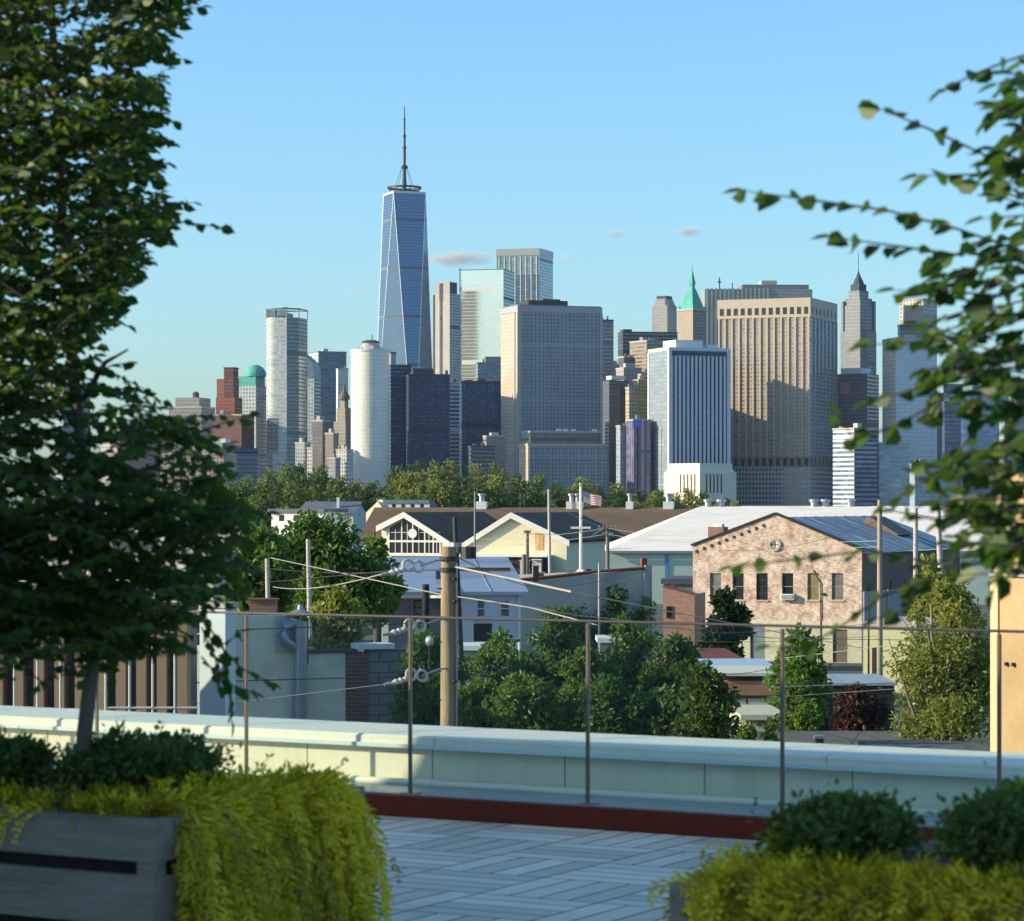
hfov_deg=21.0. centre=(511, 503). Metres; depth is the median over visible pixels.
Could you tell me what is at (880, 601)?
utility pole
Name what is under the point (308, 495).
shore tree
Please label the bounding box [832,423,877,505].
tower
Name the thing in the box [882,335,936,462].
office tower
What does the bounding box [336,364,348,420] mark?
office tower
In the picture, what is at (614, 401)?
office tower
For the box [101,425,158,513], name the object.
office tower
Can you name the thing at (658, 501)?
shore tree
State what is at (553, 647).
columnar tree
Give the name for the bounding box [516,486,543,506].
shore tree
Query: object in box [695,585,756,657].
leafy tree
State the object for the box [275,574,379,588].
power line
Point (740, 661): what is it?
sheet roof shed
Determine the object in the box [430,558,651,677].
stucco building
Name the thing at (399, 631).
insulator cluster
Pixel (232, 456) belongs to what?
apartment block
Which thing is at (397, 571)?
insulator cluster
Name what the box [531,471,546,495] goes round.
shore tree
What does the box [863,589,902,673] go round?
corrugated fence
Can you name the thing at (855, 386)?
skyscraper
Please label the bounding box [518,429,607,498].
annex block
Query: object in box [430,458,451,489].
shore tree
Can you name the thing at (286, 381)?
curved tower
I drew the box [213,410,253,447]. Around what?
office tower
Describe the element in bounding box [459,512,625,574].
gabled wing
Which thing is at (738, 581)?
window
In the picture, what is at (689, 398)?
striped tower
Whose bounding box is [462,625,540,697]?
columnar tree
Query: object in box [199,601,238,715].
blue grey building
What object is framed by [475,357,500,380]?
office tower
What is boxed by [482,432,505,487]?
block
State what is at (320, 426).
block
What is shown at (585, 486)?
shore tree
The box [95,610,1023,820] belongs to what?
glass railing
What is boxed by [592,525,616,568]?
utility pole
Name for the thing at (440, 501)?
shore tree
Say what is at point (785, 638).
power line
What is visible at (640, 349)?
office tower
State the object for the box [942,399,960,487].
office tower
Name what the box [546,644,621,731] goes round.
columnar tree
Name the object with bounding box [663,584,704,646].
red brick house
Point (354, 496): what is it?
shore tree
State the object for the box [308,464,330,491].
shore tree
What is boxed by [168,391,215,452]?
building
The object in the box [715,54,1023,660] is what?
planter tree
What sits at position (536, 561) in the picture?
market stall
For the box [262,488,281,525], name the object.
shore tree
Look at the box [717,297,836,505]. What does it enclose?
sunlit tower
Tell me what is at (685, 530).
white warehouse
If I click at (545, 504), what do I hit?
shore tree
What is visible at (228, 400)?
apartment tower
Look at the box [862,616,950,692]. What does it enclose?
yellow annex
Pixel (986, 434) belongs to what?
office tower
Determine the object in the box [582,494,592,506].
shore tree
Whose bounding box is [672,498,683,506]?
shore tree
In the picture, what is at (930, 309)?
cream tower
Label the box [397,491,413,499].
shore tree
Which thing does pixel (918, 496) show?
tower
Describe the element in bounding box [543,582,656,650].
ivy
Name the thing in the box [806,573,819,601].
window
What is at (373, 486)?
shore tree
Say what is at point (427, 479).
shore tree
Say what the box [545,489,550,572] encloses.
mast
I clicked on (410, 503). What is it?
mansard house
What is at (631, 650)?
columnar tree
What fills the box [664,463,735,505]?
stone block
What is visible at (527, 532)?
utility pole
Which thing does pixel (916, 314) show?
office tower
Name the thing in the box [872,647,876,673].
door
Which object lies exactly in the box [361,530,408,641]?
leafy tree
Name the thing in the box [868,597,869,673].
post
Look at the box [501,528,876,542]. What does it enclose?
power line
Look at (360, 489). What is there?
shore tree
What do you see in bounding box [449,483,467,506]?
shore tree
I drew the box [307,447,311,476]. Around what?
block
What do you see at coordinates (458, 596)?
power line
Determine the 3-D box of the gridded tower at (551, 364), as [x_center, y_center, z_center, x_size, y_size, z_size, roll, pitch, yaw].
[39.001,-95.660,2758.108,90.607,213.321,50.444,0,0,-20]
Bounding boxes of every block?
[160,438,236,500]
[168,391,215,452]
[295,437,310,477]
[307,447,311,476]
[312,416,329,473]
[324,429,338,477]
[327,453,340,481]
[336,445,353,487]
[389,365,411,489]
[406,368,449,480]
[468,443,494,484]
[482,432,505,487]
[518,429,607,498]
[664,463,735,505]
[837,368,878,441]
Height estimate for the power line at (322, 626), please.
0.561 m
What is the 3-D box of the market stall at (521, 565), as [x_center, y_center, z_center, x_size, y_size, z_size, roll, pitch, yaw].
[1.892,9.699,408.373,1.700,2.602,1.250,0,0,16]
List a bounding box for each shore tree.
[202,483,233,501]
[222,482,263,523]
[228,475,255,495]
[242,478,272,526]
[247,493,269,526]
[255,467,276,500]
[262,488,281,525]
[266,474,291,508]
[267,460,293,489]
[270,480,305,508]
[283,471,318,507]
[290,486,319,508]
[291,462,311,484]
[299,470,328,500]
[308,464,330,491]
[314,484,344,500]
[320,476,359,500]
[333,475,347,490]
[338,483,370,504]
[346,478,369,503]
[361,480,385,506]
[363,488,377,507]
[376,470,417,500]
[378,485,396,499]
[379,463,415,495]
[394,480,438,502]
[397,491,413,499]
[405,460,431,496]
[412,468,437,499]
[425,477,449,506]
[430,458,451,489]
[430,466,455,506]
[443,458,460,483]
[445,482,490,506]
[446,475,476,506]
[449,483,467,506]
[463,461,488,486]
[469,475,504,506]
[482,472,521,504]
[483,485,504,506]
[486,461,508,491]
[495,478,539,505]
[499,485,523,506]
[503,473,530,493]
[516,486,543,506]
[524,477,559,506]
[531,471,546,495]
[537,487,558,506]
[547,481,563,500]
[551,486,567,504]
[551,489,570,506]
[564,476,593,493]
[564,484,578,499]
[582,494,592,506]
[587,483,607,506]
[596,498,607,506]
[602,488,626,506]
[607,482,628,504]
[610,496,625,506]
[625,489,647,505]
[632,494,647,504]
[634,501,643,506]
[641,490,665,506]
[645,489,665,504]
[645,496,662,506]
[663,491,689,506]
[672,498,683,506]
[673,487,696,506]
[690,496,704,506]
[694,490,709,504]
[724,497,730,505]
[727,501,739,505]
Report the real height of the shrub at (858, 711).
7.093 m
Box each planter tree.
[0,0,283,788]
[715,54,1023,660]
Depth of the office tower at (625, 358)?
3043.66 m
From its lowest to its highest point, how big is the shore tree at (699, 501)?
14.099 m
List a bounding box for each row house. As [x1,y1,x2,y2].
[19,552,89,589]
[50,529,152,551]
[109,534,246,714]
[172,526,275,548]
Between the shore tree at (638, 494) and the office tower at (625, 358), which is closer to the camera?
the shore tree at (638, 494)
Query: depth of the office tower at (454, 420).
2880.83 m
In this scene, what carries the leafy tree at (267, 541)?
on the ground
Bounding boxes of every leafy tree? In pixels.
[219,519,300,614]
[246,508,405,648]
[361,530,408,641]
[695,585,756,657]
[762,621,833,727]
[878,572,989,743]
[906,552,947,708]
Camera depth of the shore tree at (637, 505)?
1079.65 m
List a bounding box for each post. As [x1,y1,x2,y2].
[521,554,525,574]
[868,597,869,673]
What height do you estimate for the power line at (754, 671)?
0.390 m
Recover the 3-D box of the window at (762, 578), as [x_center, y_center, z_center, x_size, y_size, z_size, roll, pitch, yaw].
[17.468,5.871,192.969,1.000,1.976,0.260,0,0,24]
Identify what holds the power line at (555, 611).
attached to the utility pole at (449, 641)
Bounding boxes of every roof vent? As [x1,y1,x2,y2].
[532,565,539,581]
[813,735,824,743]
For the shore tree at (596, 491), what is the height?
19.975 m
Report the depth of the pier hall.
465.44 m
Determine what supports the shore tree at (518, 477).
on the ground
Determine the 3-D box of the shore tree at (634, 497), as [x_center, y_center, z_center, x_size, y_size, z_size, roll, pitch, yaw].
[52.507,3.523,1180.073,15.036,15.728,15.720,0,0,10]
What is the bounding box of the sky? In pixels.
[0,0,1023,506]
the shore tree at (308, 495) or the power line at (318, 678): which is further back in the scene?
the shore tree at (308, 495)
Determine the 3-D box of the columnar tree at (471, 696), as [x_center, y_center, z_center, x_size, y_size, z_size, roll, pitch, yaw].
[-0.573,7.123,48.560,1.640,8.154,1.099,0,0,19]
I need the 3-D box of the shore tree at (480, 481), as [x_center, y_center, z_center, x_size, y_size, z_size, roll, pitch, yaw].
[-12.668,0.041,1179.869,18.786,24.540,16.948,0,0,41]
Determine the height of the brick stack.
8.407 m
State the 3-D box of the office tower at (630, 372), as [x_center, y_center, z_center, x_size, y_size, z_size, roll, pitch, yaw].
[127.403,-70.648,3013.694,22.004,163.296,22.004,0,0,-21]
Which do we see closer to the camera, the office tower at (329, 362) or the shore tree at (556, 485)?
the shore tree at (556, 485)
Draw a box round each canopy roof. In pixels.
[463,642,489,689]
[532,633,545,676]
[595,635,621,672]
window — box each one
[197,624,199,646]
[414,600,421,614]
[477,600,484,616]
[500,600,509,616]
[666,606,671,617]
[683,474,684,491]
[708,573,720,600]
[713,474,714,492]
[733,573,744,601]
[755,573,768,601]
[780,573,793,601]
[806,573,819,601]
[830,573,844,601]
[868,582,873,591]
[890,580,895,589]
[904,579,908,585]
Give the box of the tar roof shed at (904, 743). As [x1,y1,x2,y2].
[858,740,979,750]
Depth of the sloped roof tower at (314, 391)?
2901.25 m
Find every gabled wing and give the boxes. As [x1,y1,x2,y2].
[376,512,497,556]
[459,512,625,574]
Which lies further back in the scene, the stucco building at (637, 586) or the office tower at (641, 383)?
the office tower at (641, 383)
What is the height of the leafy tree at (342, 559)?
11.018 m
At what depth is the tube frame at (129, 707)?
28.99 m
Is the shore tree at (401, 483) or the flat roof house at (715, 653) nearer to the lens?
the flat roof house at (715, 653)
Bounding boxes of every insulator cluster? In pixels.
[380,559,443,575]
[382,618,445,635]
[384,667,446,685]
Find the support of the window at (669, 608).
in the red brick house at (677, 600)
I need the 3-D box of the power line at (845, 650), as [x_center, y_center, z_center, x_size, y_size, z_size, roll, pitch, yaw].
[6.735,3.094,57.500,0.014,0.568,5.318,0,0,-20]
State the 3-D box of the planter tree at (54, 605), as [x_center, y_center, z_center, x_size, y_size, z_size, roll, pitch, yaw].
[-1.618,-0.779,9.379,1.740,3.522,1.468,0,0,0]
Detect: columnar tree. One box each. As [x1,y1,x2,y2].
[387,628,476,725]
[437,677,500,727]
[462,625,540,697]
[473,669,575,731]
[500,604,591,710]
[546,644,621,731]
[569,673,663,734]
[599,611,663,704]
[619,682,685,736]
[636,630,729,733]
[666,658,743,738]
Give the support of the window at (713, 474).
in the stone block at (716, 480)
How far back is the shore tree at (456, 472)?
1289.74 m
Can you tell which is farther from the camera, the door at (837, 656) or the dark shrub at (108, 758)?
the door at (837, 656)
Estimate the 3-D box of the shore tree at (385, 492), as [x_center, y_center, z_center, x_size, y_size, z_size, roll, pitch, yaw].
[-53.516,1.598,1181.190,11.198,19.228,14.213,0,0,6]
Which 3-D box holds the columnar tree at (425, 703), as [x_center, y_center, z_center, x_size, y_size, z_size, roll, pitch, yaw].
[-1.401,6.673,49.580,1.922,9.055,1.591,0,0,0]
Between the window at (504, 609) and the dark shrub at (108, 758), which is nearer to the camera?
the dark shrub at (108, 758)
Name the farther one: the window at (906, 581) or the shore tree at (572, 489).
the shore tree at (572, 489)
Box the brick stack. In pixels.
[248,598,279,614]
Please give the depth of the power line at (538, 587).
70.82 m
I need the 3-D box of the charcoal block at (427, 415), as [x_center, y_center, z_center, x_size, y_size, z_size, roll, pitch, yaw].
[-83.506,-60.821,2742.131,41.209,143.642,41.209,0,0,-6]
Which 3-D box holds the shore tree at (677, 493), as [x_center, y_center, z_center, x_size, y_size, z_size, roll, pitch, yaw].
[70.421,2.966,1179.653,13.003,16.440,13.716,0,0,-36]
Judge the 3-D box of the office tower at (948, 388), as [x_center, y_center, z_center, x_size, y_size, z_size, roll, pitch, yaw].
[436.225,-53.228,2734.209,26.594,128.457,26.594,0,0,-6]
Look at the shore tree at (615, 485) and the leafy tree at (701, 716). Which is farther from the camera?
the shore tree at (615, 485)
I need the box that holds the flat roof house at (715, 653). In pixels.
[655,648,741,666]
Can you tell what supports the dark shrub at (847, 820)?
on the planter at (677, 904)
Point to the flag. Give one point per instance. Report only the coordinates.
(592, 499)
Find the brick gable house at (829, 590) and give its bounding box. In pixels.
[691,512,959,662]
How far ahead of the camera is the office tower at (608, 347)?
2951.95 m
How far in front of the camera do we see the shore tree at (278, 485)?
1179.65 m
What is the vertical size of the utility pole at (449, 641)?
10.307 m
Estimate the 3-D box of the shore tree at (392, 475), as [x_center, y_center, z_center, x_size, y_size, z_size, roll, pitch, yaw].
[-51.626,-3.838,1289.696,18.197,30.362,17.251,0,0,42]
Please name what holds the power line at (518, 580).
attached to the utility pole at (449, 641)
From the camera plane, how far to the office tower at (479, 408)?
2801.53 m
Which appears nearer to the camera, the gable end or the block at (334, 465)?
the gable end
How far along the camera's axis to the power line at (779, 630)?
131.90 m
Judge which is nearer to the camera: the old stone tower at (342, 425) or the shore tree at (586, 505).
the shore tree at (586, 505)
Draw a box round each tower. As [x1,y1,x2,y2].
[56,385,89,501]
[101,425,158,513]
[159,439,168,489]
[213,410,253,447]
[216,367,241,413]
[234,446,257,489]
[238,365,265,480]
[265,307,307,480]
[308,349,346,428]
[308,355,320,446]
[334,385,350,448]
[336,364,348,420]
[350,335,389,493]
[389,350,395,364]
[433,282,459,381]
[450,379,458,484]
[459,268,514,380]
[459,378,500,480]
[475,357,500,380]
[496,248,552,304]
[500,299,602,488]
[603,316,613,380]
[603,376,628,499]
[614,361,617,375]
[616,363,641,386]
[616,423,625,491]
[617,329,677,356]
[617,353,633,367]
[625,384,637,422]
[626,415,651,503]
[629,337,664,378]
[633,374,647,418]
[648,340,730,496]
[652,296,676,331]
[677,270,707,344]
[701,278,811,344]
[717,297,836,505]
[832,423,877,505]
[841,250,875,373]
[877,442,909,505]
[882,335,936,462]
[897,305,931,337]
[899,298,936,326]
[909,459,955,505]
[937,384,968,498]
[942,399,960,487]
[969,387,1008,495]
[999,419,1023,464]
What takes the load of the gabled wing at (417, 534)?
on the ground
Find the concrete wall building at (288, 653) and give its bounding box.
[236,604,407,723]
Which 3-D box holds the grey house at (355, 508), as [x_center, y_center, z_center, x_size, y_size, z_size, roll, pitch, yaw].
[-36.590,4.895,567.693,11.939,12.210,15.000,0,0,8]
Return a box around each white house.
[267,509,347,556]
[381,557,528,674]
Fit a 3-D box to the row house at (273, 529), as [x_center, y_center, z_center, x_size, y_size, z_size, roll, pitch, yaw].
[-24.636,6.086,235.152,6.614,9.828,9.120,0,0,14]
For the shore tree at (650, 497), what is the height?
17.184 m
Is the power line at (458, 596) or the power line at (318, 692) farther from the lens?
the power line at (458, 596)
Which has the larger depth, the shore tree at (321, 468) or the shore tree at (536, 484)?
the shore tree at (321, 468)
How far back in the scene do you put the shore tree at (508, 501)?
1078.92 m
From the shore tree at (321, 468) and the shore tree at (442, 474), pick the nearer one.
the shore tree at (442, 474)
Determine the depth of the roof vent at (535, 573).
141.85 m
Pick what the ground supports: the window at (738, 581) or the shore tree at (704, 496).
the shore tree at (704, 496)
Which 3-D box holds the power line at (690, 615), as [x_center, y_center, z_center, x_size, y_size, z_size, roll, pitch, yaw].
[5.383,3.003,65.156,1.542,3.460,51.098,0,0,12]
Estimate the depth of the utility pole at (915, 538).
124.92 m
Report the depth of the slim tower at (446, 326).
3307.07 m
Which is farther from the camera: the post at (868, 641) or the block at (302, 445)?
the block at (302, 445)
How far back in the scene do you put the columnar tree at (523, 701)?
47.73 m
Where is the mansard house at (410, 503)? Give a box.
[376,500,436,506]
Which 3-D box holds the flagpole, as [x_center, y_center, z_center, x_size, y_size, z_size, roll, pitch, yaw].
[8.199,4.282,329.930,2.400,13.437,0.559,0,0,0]
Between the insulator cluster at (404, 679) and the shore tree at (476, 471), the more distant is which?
the shore tree at (476, 471)
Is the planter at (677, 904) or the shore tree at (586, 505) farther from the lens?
the shore tree at (586, 505)
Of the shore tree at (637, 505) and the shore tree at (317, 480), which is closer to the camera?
the shore tree at (637, 505)
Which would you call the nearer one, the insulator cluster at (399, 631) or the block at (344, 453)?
the insulator cluster at (399, 631)
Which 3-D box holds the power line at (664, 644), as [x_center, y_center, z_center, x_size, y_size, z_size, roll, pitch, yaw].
[3.575,3.119,62.999,0.014,0.622,6.920,0,0,30]
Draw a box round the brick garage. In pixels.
[709,665,774,704]
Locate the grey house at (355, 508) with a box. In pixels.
[301,497,367,550]
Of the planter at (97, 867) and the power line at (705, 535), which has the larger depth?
the power line at (705, 535)
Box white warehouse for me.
[604,499,992,604]
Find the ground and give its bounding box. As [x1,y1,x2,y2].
[57,514,992,746]
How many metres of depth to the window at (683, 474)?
2314.12 m
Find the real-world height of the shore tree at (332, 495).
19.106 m
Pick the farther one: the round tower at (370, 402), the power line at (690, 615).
the round tower at (370, 402)
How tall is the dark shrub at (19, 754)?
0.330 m
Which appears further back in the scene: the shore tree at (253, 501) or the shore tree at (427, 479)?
the shore tree at (427, 479)
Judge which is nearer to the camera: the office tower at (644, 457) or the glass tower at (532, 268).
the office tower at (644, 457)
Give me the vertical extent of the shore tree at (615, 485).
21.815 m
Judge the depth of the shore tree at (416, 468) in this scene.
1289.94 m
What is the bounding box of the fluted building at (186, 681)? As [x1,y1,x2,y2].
[0,602,198,713]
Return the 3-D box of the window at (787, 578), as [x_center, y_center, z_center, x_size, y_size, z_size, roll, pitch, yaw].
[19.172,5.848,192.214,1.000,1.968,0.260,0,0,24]
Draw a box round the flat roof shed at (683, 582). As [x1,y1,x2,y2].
[661,576,692,591]
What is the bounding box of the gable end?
[366,500,388,521]
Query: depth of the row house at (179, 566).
140.28 m
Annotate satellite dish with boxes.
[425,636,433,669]
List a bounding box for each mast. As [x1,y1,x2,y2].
[474,491,475,546]
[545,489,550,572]
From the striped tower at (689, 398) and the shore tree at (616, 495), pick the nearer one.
the shore tree at (616, 495)
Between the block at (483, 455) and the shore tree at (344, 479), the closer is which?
the shore tree at (344, 479)
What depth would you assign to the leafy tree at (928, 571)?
95.75 m
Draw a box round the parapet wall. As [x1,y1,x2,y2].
[0,705,1023,841]
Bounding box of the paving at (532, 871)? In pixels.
[372,819,764,920]
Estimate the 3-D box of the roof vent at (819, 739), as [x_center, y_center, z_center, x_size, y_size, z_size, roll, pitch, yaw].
[6.111,4.915,55.000,0.208,0.580,0.208,0,0,0]
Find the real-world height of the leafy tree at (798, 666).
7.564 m
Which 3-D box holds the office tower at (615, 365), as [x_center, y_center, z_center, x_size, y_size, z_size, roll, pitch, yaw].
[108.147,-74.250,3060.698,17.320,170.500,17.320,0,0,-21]
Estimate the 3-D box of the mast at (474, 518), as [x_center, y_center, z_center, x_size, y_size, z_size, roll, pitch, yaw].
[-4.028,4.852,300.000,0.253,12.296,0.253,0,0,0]
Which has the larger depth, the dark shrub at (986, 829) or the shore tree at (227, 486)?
the shore tree at (227, 486)
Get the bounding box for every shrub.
[0,724,65,802]
[0,753,401,920]
[9,720,256,797]
[308,584,373,651]
[646,820,1023,920]
[730,719,759,740]
[746,777,944,873]
[754,720,779,741]
[767,674,822,730]
[828,682,898,730]
[918,760,1023,889]
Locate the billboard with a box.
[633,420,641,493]
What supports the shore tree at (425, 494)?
on the ground
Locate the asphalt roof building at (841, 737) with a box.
[730,731,989,750]
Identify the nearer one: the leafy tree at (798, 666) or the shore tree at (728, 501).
the leafy tree at (798, 666)
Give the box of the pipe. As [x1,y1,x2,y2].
[598,563,599,634]
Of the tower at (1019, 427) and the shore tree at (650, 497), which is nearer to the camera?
the shore tree at (650, 497)
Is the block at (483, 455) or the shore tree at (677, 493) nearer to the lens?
the shore tree at (677, 493)
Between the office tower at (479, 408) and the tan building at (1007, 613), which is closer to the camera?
the tan building at (1007, 613)
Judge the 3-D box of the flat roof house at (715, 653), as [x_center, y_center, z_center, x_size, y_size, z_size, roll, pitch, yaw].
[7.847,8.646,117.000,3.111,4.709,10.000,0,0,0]
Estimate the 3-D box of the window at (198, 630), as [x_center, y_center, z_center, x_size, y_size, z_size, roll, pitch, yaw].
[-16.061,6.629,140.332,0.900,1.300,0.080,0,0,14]
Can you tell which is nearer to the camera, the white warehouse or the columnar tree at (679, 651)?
the columnar tree at (679, 651)
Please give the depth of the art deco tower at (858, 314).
2962.14 m
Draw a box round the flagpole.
[571,483,590,568]
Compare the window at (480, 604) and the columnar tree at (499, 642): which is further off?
the window at (480, 604)
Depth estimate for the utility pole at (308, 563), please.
83.94 m
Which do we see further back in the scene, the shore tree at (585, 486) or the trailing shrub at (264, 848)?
the shore tree at (585, 486)
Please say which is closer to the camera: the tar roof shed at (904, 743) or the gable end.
the tar roof shed at (904, 743)
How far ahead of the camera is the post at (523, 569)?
199.86 m
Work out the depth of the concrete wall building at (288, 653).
51.78 m
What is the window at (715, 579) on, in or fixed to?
in the brick gable house at (829, 590)
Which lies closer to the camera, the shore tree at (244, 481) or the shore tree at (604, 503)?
the shore tree at (604, 503)
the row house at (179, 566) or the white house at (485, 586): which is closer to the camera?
the white house at (485, 586)
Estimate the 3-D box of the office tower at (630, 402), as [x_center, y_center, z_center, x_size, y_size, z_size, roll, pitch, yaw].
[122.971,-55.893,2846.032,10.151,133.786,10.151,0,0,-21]
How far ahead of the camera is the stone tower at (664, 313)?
3357.54 m
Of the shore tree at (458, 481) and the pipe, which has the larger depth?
the shore tree at (458, 481)
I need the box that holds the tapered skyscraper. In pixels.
[378,105,431,368]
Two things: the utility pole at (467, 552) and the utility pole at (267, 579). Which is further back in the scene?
the utility pole at (267, 579)
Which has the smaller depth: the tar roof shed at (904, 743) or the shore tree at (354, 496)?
the tar roof shed at (904, 743)
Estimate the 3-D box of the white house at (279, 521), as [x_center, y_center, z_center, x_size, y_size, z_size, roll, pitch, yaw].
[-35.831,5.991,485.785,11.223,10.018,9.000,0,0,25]
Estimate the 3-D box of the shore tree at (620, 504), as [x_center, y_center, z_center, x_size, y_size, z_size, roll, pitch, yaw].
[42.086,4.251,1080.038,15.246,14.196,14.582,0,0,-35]
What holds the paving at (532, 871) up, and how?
on the ground
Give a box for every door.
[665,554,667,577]
[735,698,745,704]
[748,698,773,704]
[751,627,764,658]
[833,629,846,661]
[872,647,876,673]
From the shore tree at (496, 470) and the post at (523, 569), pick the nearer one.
the post at (523, 569)
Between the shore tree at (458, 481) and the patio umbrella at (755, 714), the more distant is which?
the shore tree at (458, 481)
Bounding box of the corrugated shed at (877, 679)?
[817,674,897,730]
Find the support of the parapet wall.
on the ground
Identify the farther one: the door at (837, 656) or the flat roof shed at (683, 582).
the flat roof shed at (683, 582)
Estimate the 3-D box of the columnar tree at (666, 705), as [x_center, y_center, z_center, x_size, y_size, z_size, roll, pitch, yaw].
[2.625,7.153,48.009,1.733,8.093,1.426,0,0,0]
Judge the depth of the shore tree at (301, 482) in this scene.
1177.98 m
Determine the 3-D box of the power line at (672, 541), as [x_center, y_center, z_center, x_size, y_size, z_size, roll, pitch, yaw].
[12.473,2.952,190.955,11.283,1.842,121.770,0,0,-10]
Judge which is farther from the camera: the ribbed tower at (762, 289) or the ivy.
the ribbed tower at (762, 289)
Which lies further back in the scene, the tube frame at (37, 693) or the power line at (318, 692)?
the power line at (318, 692)
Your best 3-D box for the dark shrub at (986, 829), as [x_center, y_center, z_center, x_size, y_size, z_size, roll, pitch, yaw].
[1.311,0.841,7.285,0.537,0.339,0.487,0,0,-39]
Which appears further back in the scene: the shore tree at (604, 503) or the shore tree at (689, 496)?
the shore tree at (689, 496)
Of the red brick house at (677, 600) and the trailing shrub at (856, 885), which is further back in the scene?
the red brick house at (677, 600)
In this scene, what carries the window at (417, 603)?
in the white house at (485, 586)
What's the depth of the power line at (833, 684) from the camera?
49.99 m
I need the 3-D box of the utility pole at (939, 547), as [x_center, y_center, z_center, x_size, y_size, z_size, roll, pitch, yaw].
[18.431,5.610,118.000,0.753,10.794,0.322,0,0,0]
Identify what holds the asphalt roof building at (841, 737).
on the ground
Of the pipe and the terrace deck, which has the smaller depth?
the terrace deck
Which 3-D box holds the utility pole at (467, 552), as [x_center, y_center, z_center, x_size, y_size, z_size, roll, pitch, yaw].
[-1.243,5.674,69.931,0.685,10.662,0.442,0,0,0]
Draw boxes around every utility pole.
[265,559,269,597]
[306,539,311,648]
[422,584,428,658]
[437,547,460,726]
[449,517,475,688]
[524,530,530,573]
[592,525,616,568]
[877,500,882,675]
[913,508,917,704]
[935,511,948,734]
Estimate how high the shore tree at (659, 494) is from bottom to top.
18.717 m
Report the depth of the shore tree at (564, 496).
1079.01 m
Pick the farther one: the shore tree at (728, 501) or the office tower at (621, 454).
the office tower at (621, 454)
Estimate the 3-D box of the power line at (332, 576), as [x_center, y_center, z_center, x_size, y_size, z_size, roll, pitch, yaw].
[-5.553,2.004,73.000,0.017,1.812,54.507,0,0,-8]
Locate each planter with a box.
[0,770,364,920]
[670,840,1023,920]
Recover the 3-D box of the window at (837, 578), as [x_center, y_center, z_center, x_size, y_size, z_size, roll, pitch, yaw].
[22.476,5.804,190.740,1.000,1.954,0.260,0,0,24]
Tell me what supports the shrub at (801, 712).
on the ground
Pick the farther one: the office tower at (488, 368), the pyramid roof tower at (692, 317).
the pyramid roof tower at (692, 317)
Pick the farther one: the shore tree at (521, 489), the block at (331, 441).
the block at (331, 441)
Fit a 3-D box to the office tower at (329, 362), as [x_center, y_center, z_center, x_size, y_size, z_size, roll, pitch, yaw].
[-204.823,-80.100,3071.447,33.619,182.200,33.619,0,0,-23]
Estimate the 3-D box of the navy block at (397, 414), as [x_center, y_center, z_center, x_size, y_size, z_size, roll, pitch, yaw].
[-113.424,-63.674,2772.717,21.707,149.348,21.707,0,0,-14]
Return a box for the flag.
[583,491,600,506]
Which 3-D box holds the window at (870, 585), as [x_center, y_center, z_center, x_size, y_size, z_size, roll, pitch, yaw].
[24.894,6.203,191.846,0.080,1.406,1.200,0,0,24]
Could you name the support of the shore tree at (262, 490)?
on the ground
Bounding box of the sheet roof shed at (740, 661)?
[672,658,771,667]
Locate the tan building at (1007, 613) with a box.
[988,474,1023,752]
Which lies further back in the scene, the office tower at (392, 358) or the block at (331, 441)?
the office tower at (392, 358)
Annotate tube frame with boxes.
[13,637,84,708]
[104,632,197,713]
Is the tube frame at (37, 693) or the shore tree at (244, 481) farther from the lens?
the shore tree at (244, 481)
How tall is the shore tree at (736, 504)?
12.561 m
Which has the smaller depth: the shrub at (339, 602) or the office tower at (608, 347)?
the shrub at (339, 602)
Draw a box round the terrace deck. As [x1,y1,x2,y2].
[367,815,767,920]
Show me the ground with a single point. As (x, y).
(848, 668)
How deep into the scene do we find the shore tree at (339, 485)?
1179.90 m
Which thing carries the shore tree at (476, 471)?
on the ground
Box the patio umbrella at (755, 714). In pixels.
[729,705,779,730]
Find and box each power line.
[197,623,407,635]
[197,676,400,682]
[197,682,400,703]
[256,570,389,583]
[262,567,438,572]
[270,557,597,625]
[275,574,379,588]
[454,566,572,592]
[458,557,644,588]
[458,593,682,626]
[489,534,876,548]
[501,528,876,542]
[573,591,859,647]
[599,633,733,647]
[664,627,989,641]
[693,635,876,641]
[721,623,873,632]
[723,521,876,550]
[729,667,779,674]
[768,689,892,697]
[772,682,892,687]
[786,644,895,657]
[912,739,989,747]
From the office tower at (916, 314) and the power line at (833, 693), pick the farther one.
the office tower at (916, 314)
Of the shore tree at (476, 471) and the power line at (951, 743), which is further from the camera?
the shore tree at (476, 471)
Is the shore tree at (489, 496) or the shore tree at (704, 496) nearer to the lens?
the shore tree at (489, 496)
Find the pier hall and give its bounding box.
[355,493,696,554]
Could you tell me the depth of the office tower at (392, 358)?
3001.89 m
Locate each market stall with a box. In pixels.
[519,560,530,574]
[531,559,542,573]
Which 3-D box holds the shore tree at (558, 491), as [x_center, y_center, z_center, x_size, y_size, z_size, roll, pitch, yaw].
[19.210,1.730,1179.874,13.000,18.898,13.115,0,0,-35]
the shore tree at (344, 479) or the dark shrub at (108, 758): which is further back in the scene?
the shore tree at (344, 479)

